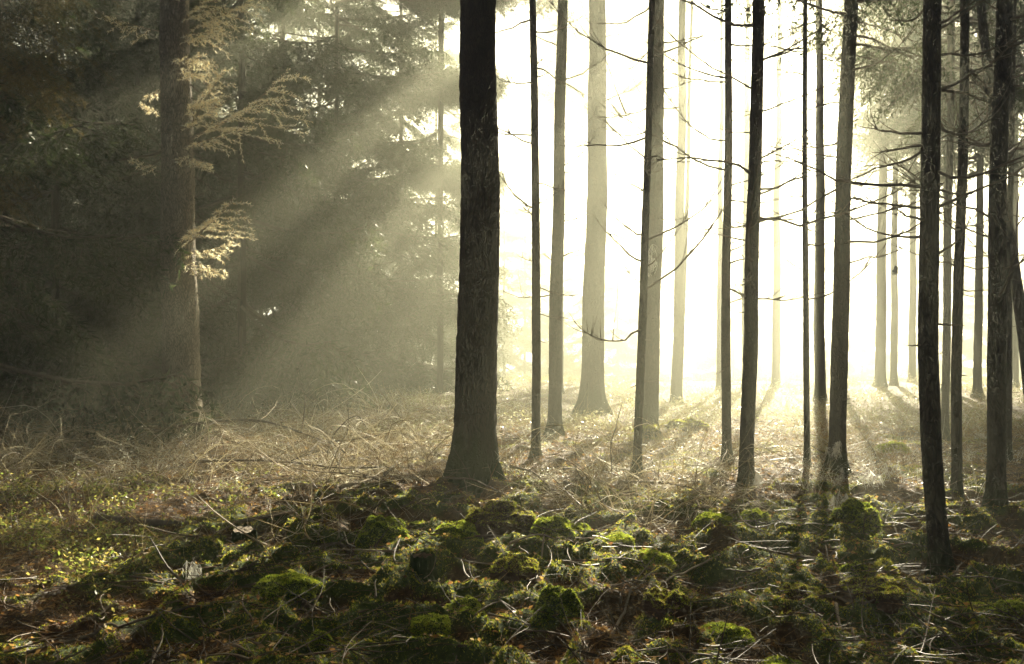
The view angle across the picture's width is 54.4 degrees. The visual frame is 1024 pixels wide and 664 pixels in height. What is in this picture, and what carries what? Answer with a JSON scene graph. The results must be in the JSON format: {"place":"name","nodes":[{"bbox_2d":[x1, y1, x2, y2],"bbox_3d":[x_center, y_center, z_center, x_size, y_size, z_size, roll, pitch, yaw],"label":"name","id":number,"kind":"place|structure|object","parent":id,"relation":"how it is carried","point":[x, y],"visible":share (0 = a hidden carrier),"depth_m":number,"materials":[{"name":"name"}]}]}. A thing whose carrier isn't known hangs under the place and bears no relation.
{"place":"outdoors","nodes":[
{"label":"outdoors","id":0,"kind":"place"},
{"bbox_2d":[0,367,1023,663],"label":"forest floor","id":1,"kind":"structure","parent":0,"point":[712,577],"depth_m":6.51,"materials":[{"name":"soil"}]},
{"bbox_2d":[0,0,151,403],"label":"dense spruce","id":2,"kind":"object","parent":1,"relation":"on","point":[75,289],"visible":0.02,"depth_m":24.57,"materials":[{"name":"green plant"}]},
{"bbox_2d":[0,1,216,392],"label":"dense spruce","id":3,"kind":"object","parent":1,"relation":"on","point":[133,16],"visible":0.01,"depth_m":26.55,"materials":[{"name":"green plant"}]},
{"bbox_2d":[0,0,223,458],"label":"dense spruce","id":4,"kind":"object","parent":1,"relation":"on","point":[24,153],"visible":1,"depth_m":13.47,"materials":[{"name":"green plant"}]},
{"bbox_2d":[0,0,250,425],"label":"dense spruce","id":5,"kind":"object","parent":1,"relation":"on","point":[55,218],"visible":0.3,"depth_m":18.72,"materials":[{"name":"green plant"}]},
{"bbox_2d":[26,600,225,654],"bbox_3d":[-1.992,1.472,5.166,0.985,0.195,0.236,0,0,-37],"label":"fallen branch","id":6,"kind":"object","parent":1,"relation":"on","point":[99,629],"visible":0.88,"depth_m":5.10,"materials":[{"name":"brown wood"}]},
{"bbox_2d":[0,0,289,411],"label":"dense spruce","id":7,"kind":"object","parent":1,"relation":"on","point":[144,88],"visible":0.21,"depth_m":20.45,"materials":[{"name":"green plant"}]},
{"bbox_2d":[2,0,308,389],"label":"dense spruce","id":8,"kind":"object","parent":1,"relation":"on","point":[230,108],"visible":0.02,"depth_m":27.15,"materials":[{"name":"green plant"}]},
{"bbox_2d":[7,0,312,440],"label":"spruce tree","id":9,"kind":"object","parent":1,"relation":"on","point":[180,328],"visible":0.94,"depth_m":14.20,"materials":[{"name":"brown plant"}]},
{"bbox_2d":[0,456,322,614],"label":"bilberry undergrowth","id":10,"kind":"object","parent":1,"relation":"on","point":[86,561],"visible":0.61,"depth_m":7.43,"materials":[{"name":"green plant"}]},
{"bbox_2d":[35,541,316,617],"bbox_3d":[-1.963,1.451,5.931,1.594,0.377,0.277,0,0,-30],"label":"fallen branch","id":11,"kind":"object","parent":1,"relation":"on","point":[230,570],"visible":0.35,"depth_m":6.01,"materials":[{"name":"brown wood"}]},
{"bbox_2d":[32,386,394,460],"bbox_3d":[-3.517,1.129,12.712,4.284,0.930,2.359,0,0,0],"label":"fallen branch","id":12,"kind":"object","parent":1,"relation":"on","point":[185,425],"visible":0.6,"depth_m":12.74,"materials":[{"name":"brown wood"}]},
{"bbox_2d":[34,0,409,420],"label":"dense spruce","id":13,"kind":"object","parent":1,"relation":"on","point":[315,357],"visible":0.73,"depth_m":19.80,"materials":[{"name":"green plant"}]},
{"bbox_2d":[231,522,256,544],"bbox_3d":[-1.868,1.473,6.955,0.232,0.254,0.227,6,8,1],"label":"tree stump","id":14,"kind":"object","parent":1,"relation":"on","point":[238,535],"visible":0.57,"depth_m":6.89,"materials":[{"name":"brown wood"}]},
{"bbox_2d":[112,0,446,400],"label":"dense spruce","id":15,"kind":"object","parent":1,"relation":"on","point":[324,20],"visible":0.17,"depth_m":25.74,"materials":[{"name":"green plant"}]},
{"bbox_2d":[251,571,324,603],"bbox_3d":[-1.265,1.421,5.609,0.417,0.140,0.392,0,0,0],"label":"moss mound","id":16,"kind":"object","parent":1,"relation":"on","point":[296,583],"visible":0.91,"depth_m":5.53,"materials":[{"name":"plant"}]},
{"bbox_2d":[307,629,333,651],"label":"moss mound","id":17,"kind":"object","parent":1,"relation":"on","point":[317,648],"visible":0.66,"depth_m":4.81,"materials":[{"name":"plant"}]},
{"bbox_2d":[215,0,433,374],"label":"dense spruce","id":18,"kind":"object","parent":1,"relation":"on","point":[390,265],"visible":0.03,"depth_m":33.95,"materials":[{"name":"green plant"}]},
{"bbox_2d":[204,0,459,400],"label":"dense spruce","id":19,"kind":"object","parent":1,"relation":"on","point":[387,321],"visible":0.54,"depth_m":24.65,"materials":[{"name":"green plant"}]},
{"bbox_2d":[354,515,409,553],"bbox_3d":[-0.904,1.428,6.952,0.412,0.312,0.395,0,0,0],"label":"moss mound","id":20,"kind":"object","parent":1,"relation":"on","point":[378,526],"visible":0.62,"depth_m":6.86,"materials":[{"name":"plant"}]},
{"bbox_2d":[302,0,515,393],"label":"dense spruce","id":21,"kind":"object","parent":1,"relation":"on","point":[450,344],"visible":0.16,"depth_m":28.28,"materials":[{"name":"green plant"}]},
{"bbox_2d":[0,368,828,560],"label":"brushwood","id":22,"kind":"object","parent":1,"relation":"on","point":[344,463],"visible":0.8,"depth_m":10.41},
{"bbox_2d":[192,448,389,474],"bbox_3d":[-2.342,1.334,10.287,2.131,0.328,0.388,0,0,5],"label":"fallen branch","id":23,"kind":"object","parent":22,"relation":"on","point":[248,459],"visible":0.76,"depth_m":10.34,"materials":[{"name":"brown wood"}]},
{"bbox_2d":[213,417,464,477],"bbox_3d":[-2.532,1.141,10.602,1.158,0.682,5.057,0,0,-43],"label":"fallen branch","id":24,"kind":"object","parent":22,"relation":"on","point":[273,457],"visible":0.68,"depth_m":9.81,"materials":[{"name":"brown wood"}]},
{"bbox_2d":[619,453,737,506],"bbox_3d":[1.467,1.236,8.724,0.382,0.374,1.636,0,0,-36],"label":"fallen branch","id":25,"kind":"object","parent":22,"relation":"on","point":[659,482],"visible":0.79,"depth_m":8.72,"materials":[{"name":"brown wood"}]},
{"bbox_2d":[409,551,440,583],"bbox_3d":[-0.549,1.429,6.059,0.205,0.181,0.213,0,0,-45],"label":"tree stump","id":26,"kind":"object","parent":1,"relation":"on","point":[422,562],"visible":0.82,"depth_m":6.00,"materials":[{"name":"brown wood"}]},
{"bbox_2d":[392,0,460,393],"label":"spruce tree","id":27,"kind":"object","parent":1,"relation":"on","point":[435,178],"visible":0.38,"depth_m":25.91,"materials":[{"name":"green plant"}]},
{"bbox_2d":[410,612,451,638],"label":"moss mound","id":28,"kind":"object","parent":1,"relation":"on","point":[438,623],"visible":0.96,"depth_m":5.11,"materials":[{"name":"plant"}]},
{"bbox_2d":[369,15,522,379],"bbox_3d":[-2.721,-5.525,36.950,5.755,17.250,6.422,0,0,17],"label":"dense spruce","id":29,"kind":"object","parent":1,"relation":"on","point":[455,146],"visible":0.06,"depth_m":36.64,"materials":[{"name":"green plant"}]},
{"bbox_2d":[429,519,484,543],"bbox_3d":[-0.393,1.458,7.117,0.416,0.221,0.428,0,0,0],"label":"moss mound","id":30,"kind":"object","parent":1,"relation":"on","point":[464,528],"visible":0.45,"depth_m":7.03,"materials":[{"name":"plant"}]},
{"bbox_2d":[444,594,485,616],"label":"moss mound","id":31,"kind":"object","parent":1,"relation":"on","point":[468,601],"visible":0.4,"depth_m":5.38,"materials":[{"name":"plant"}]},
{"bbox_2d":[442,0,507,498],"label":"spruce tree","id":32,"kind":"object","parent":1,"relation":"on","point":[474,443],"visible":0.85,"depth_m":9.73,"materials":[{"name":"brown plant"}]},
{"bbox_2d":[430,0,519,211],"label":"spruce tree","id":33,"kind":"object","parent":1,"relation":"on","point":[454,182],"visible":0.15,"depth_m":24.96,"materials":[{"name":"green plant"}]},
{"bbox_2d":[465,499,538,542],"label":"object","id":34,"kind":"object","parent":1,"relation":"on","point":[508,513],"visible":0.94,"depth_m":7.25,"materials":[{"name":"plant"}]},
{"bbox_2d":[449,151,566,380],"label":"dense spruce","id":35,"kind":"object","parent":1,"relation":"on","point":[524,342],"visible":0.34,"depth_m":52.29,"materials":[{"name":"green plant"}]},
{"bbox_2d":[0,434,1023,663],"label":"moss carpet","id":36,"kind":"object","parent":1,"relation":"on","point":[767,589],"visible":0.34,"depth_m":6.00,"materials":[{"name":"moss"}]},
{"bbox_2d":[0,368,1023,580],"bbox_3d":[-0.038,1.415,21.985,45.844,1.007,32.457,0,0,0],"label":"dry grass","id":37,"kind":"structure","parent":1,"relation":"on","point":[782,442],"depth_m":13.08,"materials":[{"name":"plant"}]},
{"bbox_2d":[0,421,1023,663],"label":"dead leaves","id":38,"kind":"object","parent":1,"relation":"on","point":[576,638],"visible":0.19,"depth_m":6.37,"materials":[{"name":"brown plant"}]},
{"bbox_2d":[0,394,1023,663],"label":"fallen twigs","id":39,"kind":"object","parent":1,"relation":"on","point":[530,630],"depth_m":5.99,"materials":[{"name":"brown wood"}]},
{"bbox_2d":[4,382,1023,502],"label":"dewy plumes","id":40,"kind":"object","parent":1,"relation":"on","point":[698,448],"visible":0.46,"depth_m":11.95,"materials":[{"name":"plant"}]},
{"bbox_2d":[490,552,539,583],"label":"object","id":41,"kind":"object","parent":1,"relation":"on","point":[526,567],"visible":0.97,"depth_m":6.05,"materials":[{"name":"plant"}]},
{"bbox_2d":[458,0,591,457],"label":"young spruce","id":42,"kind":"object","parent":1,"relation":"on","point":[536,336],"visible":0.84,"depth_m":11.95,"materials":[{"name":"brown plant"}]},
{"bbox_2d":[498,183,580,380],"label":"dense spruce","id":43,"kind":"object","parent":1,"relation":"on","point":[543,268],"visible":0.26,"depth_m":59.01,"materials":[{"name":"green plant"}]},
{"bbox_2d":[528,515,575,538],"bbox_3d":[0.281,1.395,7.178,0.327,0.160,0.314,0,0,-20],"label":"moss mound","id":44,"kind":"object","parent":1,"relation":"on","point":[560,522],"visible":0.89,"depth_m":7.09,"materials":[{"name":"plant"}]},
{"bbox_2d":[524,0,588,378],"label":"spruce tree","id":45,"kind":"object","parent":1,"relation":"on","point":[547,94],"visible":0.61,"depth_m":42.87,"materials":[{"name":"green plant"}]},
{"bbox_2d":[529,583,584,625],"bbox_3d":[0.233,1.444,5.213,0.282,0.262,0.277,0,0,29],"label":"moss mound","id":46,"kind":"object","parent":1,"relation":"on","point":[572,605],"visible":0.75,"depth_m":5.15,"materials":[{"name":"plant"}]},
{"bbox_2d":[502,0,614,436],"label":"spruce tree","id":47,"kind":"object","parent":1,"relation":"on","point":[555,337],"visible":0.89,"depth_m":14.53,"materials":[{"name":"brown plant"}]},
{"bbox_2d":[510,0,638,393],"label":"spruce tree","id":48,"kind":"object","parent":1,"relation":"on","point":[547,3],"visible":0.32,"depth_m":26.91,"materials":[{"name":"brown plant"}]},
{"bbox_2d":[541,197,636,381],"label":"dense spruce","id":49,"kind":"object","parent":1,"relation":"on","point":[569,361],"visible":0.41,"depth_m":53.10,"materials":[{"name":"green plant"}]},
{"bbox_2d":[566,0,630,135],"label":"spruce tree","id":50,"kind":"object","parent":1,"relation":"on","point":[613,73],"visible":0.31,"depth_m":44.81,"materials":[{"name":"green plant"}]},
{"bbox_2d":[565,0,647,415],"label":"spruce tree","id":51,"kind":"object","parent":1,"relation":"on","point":[592,385],"visible":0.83,"depth_m":19.14,"materials":[{"name":"brown plant"}]},
{"bbox_2d":[565,210,662,381],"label":"dense spruce","id":52,"kind":"object","parent":1,"relation":"on","point":[633,322],"visible":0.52,"depth_m":53.98,"materials":[{"name":"green plant"}]},
{"bbox_2d":[600,531,635,551],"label":"moss mound","id":53,"kind":"object","parent":1,"relation":"on","point":[621,538],"visible":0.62,"depth_m":7.10,"materials":[{"name":"plant"}]},
{"bbox_2d":[536,545,720,587],"bbox_3d":[0.824,1.423,6.184,1.265,0.302,0.640,0,0,-27],"label":"fallen branch","id":54,"kind":"object","parent":1,"relation":"on","point":[611,585],"visible":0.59,"depth_m":5.96,"materials":[{"name":"brown wood"}]},
{"bbox_2d":[607,0,686,118],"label":"spruce tree","id":55,"kind":"object","parent":1,"relation":"on","point":[635,93],"visible":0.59,"depth_m":42.75,"materials":[{"name":"green plant"}]},
{"bbox_2d":[548,0,749,475],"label":"young spruce","id":56,"kind":"object","parent":1,"relation":"on","point":[641,330],"visible":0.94,"depth_m":10.59,"materials":[{"name":"brown plant"}]},
{"bbox_2d":[639,548,676,570],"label":"moss mound","id":57,"kind":"object","parent":1,"relation":"on","point":[658,558],"visible":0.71,"depth_m":6.49,"materials":[{"name":"plant"}]},
{"bbox_2d":[583,0,733,427],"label":"spruce tree","id":58,"kind":"object","parent":1,"relation":"on","point":[652,362],"visible":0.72,"depth_m":14.91,"materials":[{"name":"brown plant"}]},
{"bbox_2d":[619,0,710,404],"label":"spruce tree","id":59,"kind":"object","parent":1,"relation":"on","point":[677,360],"visible":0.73,"depth_m":22.43,"materials":[{"name":"brown plant"}]},
{"bbox_2d":[643,587,692,622],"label":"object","id":60,"kind":"object","parent":1,"relation":"on","point":[663,601],"visible":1,"depth_m":5.21,"materials":[{"name":"plant"}]},
{"bbox_2d":[628,202,716,380],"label":"dense spruce","id":61,"kind":"object","parent":1,"relation":"on","point":[693,310],"visible":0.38,"depth_m":63.11,"materials":[{"name":"green plant"}]},
{"bbox_2d":[641,0,718,129],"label":"spruce tree","id":62,"kind":"object","parent":1,"relation":"on","point":[696,89],"visible":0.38,"depth_m":44.79,"materials":[{"name":"green plant"}]},
{"bbox_2d":[640,0,724,394],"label":"young spruce","id":63,"kind":"object","parent":1,"relation":"on","point":[687,173],"visible":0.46,"depth_m":23.47,"materials":[{"name":"brown plant"}]},
{"bbox_2d":[659,417,708,432],"bbox_3d":[2.744,1.452,15.652,0.744,0.233,0.787,0,0,-40],"label":"root clod","id":64,"kind":"object","parent":1,"relation":"on","point":[680,422],"visible":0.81,"depth_m":15.50,"materials":[{"name":"plant"}]},
{"bbox_2d":[691,511,732,530],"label":"moss mound","id":65,"kind":"object","parent":1,"relation":"on","point":[699,520],"visible":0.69,"depth_m":7.67,"materials":[{"name":"plant"}]},
{"bbox_2d":[598,0,832,462],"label":"young spruce","id":66,"kind":"object","parent":1,"relation":"on","point":[727,262],"visible":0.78,"depth_m":11.95,"materials":[{"name":"brown plant"}]},
{"bbox_2d":[696,0,745,390],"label":"young spruce","id":67,"kind":"object","parent":1,"relation":"on","point":[719,288],"visible":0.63,"depth_m":26.95,"materials":[{"name":"brown plant"}]},
{"bbox_2d":[702,621,755,649],"bbox_3d":[1.065,1.496,4.960,0.269,0.107,0.263,0,0,-26],"label":"moss mound","id":68,"kind":"object","parent":1,"relation":"on","point":[733,633],"visible":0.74,"depth_m":4.89,"materials":[{"name":"plant"}]},
{"bbox_2d":[685,211,784,380],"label":"dense spruce","id":69,"kind":"object","parent":1,"relation":"on","point":[710,331],"visible":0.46,"depth_m":59.84,"materials":[{"name":"green plant"}]},
{"bbox_2d":[741,0,750,389],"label":"spruce tree","id":70,"kind":"object","parent":1,"relation":"on","point":[746,99],"visible":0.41,"depth_m":27.46,"materials":[{"name":"brown plant"}]},
{"bbox_2d":[714,240,795,379],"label":"dense spruce","id":71,"kind":"object","parent":1,"relation":"on","point":[767,302],"visible":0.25,"depth_m":65.71,"materials":[{"name":"green plant"}]},
{"bbox_2d":[740,508,771,527],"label":"moss mound","id":72,"kind":"object","parent":1,"relation":"on","point":[756,512],"visible":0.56,"depth_m":7.74,"materials":[{"name":"plant"}]},
{"bbox_2d":[759,654,803,663],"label":"moss mound","id":73,"kind":"object","parent":1,"relation":"on","point":[779,660],"visible":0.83,"depth_m":4.92,"materials":[{"name":"plant"}]},
{"bbox_2d":[763,0,814,387],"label":"spruce tree","id":74,"kind":"object","parent":1,"relation":"on","point":[776,346],"visible":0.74,"depth_m":28.91,"materials":[{"name":"brown plant"}]},
{"bbox_2d":[634,0,955,488],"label":"spruce tree","id":75,"kind":"object","parent":1,"relation":"on","point":[754,218],"visible":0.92,"depth_m":10.03,"materials":[{"name":"brown plant"}]},
{"bbox_2d":[774,581,824,600],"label":"moss clump","id":76,"kind":"object","parent":1,"relation":"on","point":[799,586],"visible":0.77,"depth_m":5.71,"materials":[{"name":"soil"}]},
{"bbox_2d":[736,0,896,465],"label":"young spruce","id":77,"kind":"object","parent":1,"relation":"on","point":[806,366],"visible":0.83,"depth_m":11.37,"materials":[{"name":"brown plant"}]},
{"bbox_2d":[768,0,874,400],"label":"spruce tree","id":78,"kind":"object","parent":1,"relation":"on","point":[819,342],"visible":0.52,"depth_m":22.92,"materials":[{"name":"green plant"}]},
{"bbox_2d":[770,209,874,380],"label":"dense spruce","id":79,"kind":"object","parent":1,"relation":"on","point":[795,337],"visible":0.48,"depth_m":60.84,"materials":[{"name":"green plant"}]},
{"bbox_2d":[695,0,981,476],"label":"spruce tree","id":80,"kind":"object","parent":1,"relation":"on","point":[840,341],"visible":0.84,"depth_m":10.65,"materials":[{"name":"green plant"}]},
{"bbox_2d":[838,560,870,577],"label":"moss mound","id":81,"kind":"object","parent":1,"relation":"on","point":[844,568],"visible":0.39,"depth_m":6.09,"materials":[{"name":"plant"}]},
{"bbox_2d":[829,497,882,536],"bbox_3d":[2.608,1.401,7.559,0.406,0.293,0.388,0,0,43],"label":"moss mound","id":82,"kind":"object","parent":1,"relation":"on","point":[854,509],"visible":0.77,"depth_m":7.46,"materials":[{"name":"plant"}]},
{"bbox_2d":[824,230,906,380],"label":"dense spruce","id":83,"kind":"object","parent":1,"relation":"on","point":[866,330],"visible":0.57,"depth_m":60.14,"materials":[{"name":"green plant"}]},
{"bbox_2d":[859,463,888,488],"bbox_3d":[3.590,1.458,9.928,0.332,0.321,0.220,0,0,0],"label":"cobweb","id":84,"kind":"object","parent":1,"relation":"on","point":[872,477],"visible":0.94,"depth_m":9.91},
{"bbox_2d":[838,576,926,613],"bbox_3d":[2.153,1.493,5.754,0.482,0.151,0.456,0,0,0],"label":"moss mound","id":85,"kind":"object","parent":1,"relation":"on","point":[892,593],"visible":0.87,"depth_m":5.66,"materials":[{"name":"green plant"}]},
{"bbox_2d":[823,0,943,386],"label":"spruce tree","id":86,"kind":"object","parent":1,"relation":"on","point":[880,329],"visible":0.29,"depth_m":28.38,"materials":[{"name":"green plant"}]},
{"bbox_2d":[869,556,900,577],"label":"moss mound","id":87,"kind":"object","parent":1,"relation":"on","point":[884,562],"visible":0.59,"depth_m":6.09,"materials":[{"name":"green plant"}]},
{"bbox_2d":[754,0,1023,575],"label":"spruce tree","id":88,"kind":"object","parent":1,"relation":"on","point":[930,252],"visible":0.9,"depth_m":6.41,"materials":[{"name":"brown plant"}]},
{"bbox_2d":[873,440,910,454],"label":"moss mound","id":89,"kind":"object","parent":1,"relation":"on","point":[897,445],"visible":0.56,"depth_m":12.73,"materials":[{"name":"plant"}]},
{"bbox_2d":[857,4,944,385],"bbox_3d":[12.125,-7.411,31.119,2.859,18.643,3.044,0,0,0],"label":"spruce tree","id":90,"kind":"object","parent":1,"relation":"on","point":[894,334],"visible":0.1,"depth_m":30.92,"materials":[{"name":"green plant"}]},
{"bbox_2d":[824,1,987,382],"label":"spruce tree","id":91,"kind":"object","parent":1,"relation":"on","point":[912,317],"visible":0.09,"depth_m":32.90,"materials":[{"name":"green plant"}]},
{"bbox_2d":[807,0,1023,440],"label":"young spruce","id":92,"kind":"object","parent":1,"relation":"on","point":[949,68],"visible":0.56,"depth_m":14.65,"materials":[{"name":"brown plant"}]},
{"bbox_2d":[887,206,987,380],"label":"dense spruce","id":93,"kind":"object","parent":1,"relation":"on","point":[967,351],"visible":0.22,"depth_m":56.44,"materials":[{"name":"green plant"}]},
{"bbox_2d":[853,0,1023,390],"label":"spruce tree","id":94,"kind":"object","parent":1,"relation":"on","point":[882,93],"visible":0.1,"depth_m":27.11,"materials":[{"name":"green plant"}]},
{"bbox_2d":[871,0,1023,507],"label":"spruce tree","id":95,"kind":"object","parent":1,"relation":"on","point":[996,462],"visible":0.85,"depth_m":8.35,"materials":[{"name":"brown plant"}]},
{"bbox_2d":[874,0,1023,500],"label":"young spruce","id":96,"kind":"object","parent":1,"relation":"on","point":[956,361],"visible":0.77,"depth_m":9.06,"materials":[{"name":"brown plant"}]},
{"bbox_2d":[880,0,1023,397],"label":"spruce tree","id":97,"kind":"object","parent":1,"relation":"on","point":[983,153],"visible":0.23,"depth_m":23.94,"materials":[{"name":"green plant"}]},
{"bbox_2d":[891,625,1016,650],"bbox_3d":[2.181,1.485,4.933,0.570,0.169,0.190,0,0,20],"label":"fallen branch","id":98,"kind":"object","parent":1,"relation":"on","point":[922,638],"visible":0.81,"depth_m":4.89,"materials":[{"name":"brown wood"}]},
{"bbox_2d":[914,0,1021,386],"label":"spruce tree","id":99,"kind":"object","parent":1,"relation":"on","point":[1015,363],"visible":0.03,"depth_m":28.91,"materials":[{"name":"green plant"}]},
{"bbox_2d":[918,0,1023,461],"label":"young spruce","id":100,"kind":"object","parent":1,"relation":"on","point":[1010,202],"visible":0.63,"depth_m":11.87,"materials":[{"name":"brown plant"}]},
{"bbox_2d":[939,214,1021,379],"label":"dense spruce","id":101,"kind":"object","parent":1,"relation":"on","point":[966,261],"visible":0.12,"depth_m":60.45,"materials":[{"name":"green plant"}]},
{"bbox_2d":[941,0,1023,396],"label":"spruce tree","id":102,"kind":"object","parent":1,"relation":"on","point":[1018,295],"visible":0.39,"depth_m":12.37,"materials":[{"name":"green plant"}]},
{"bbox_2d":[968,601,996,619],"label":"moss mound","id":103,"kind":"object","parent":1,"relation":"on","point":[986,606],"visible":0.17,"depth_m":5.43,"materials":[{"name":"plant"}]},
{"bbox_2d":[993,599,1023,619],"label":"moss mound","id":104,"kind":"object","parent":1,"relation":"on","point":[1014,604],"visible":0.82,"depth_m":5.27,"materials":[{"name":"plant"}]},
{"bbox_2d":[1,0,1023,367],"label":"sky","id":105,"kind":"structure","parent":0,"point":[512,48],"materials":[{"name":"white"}]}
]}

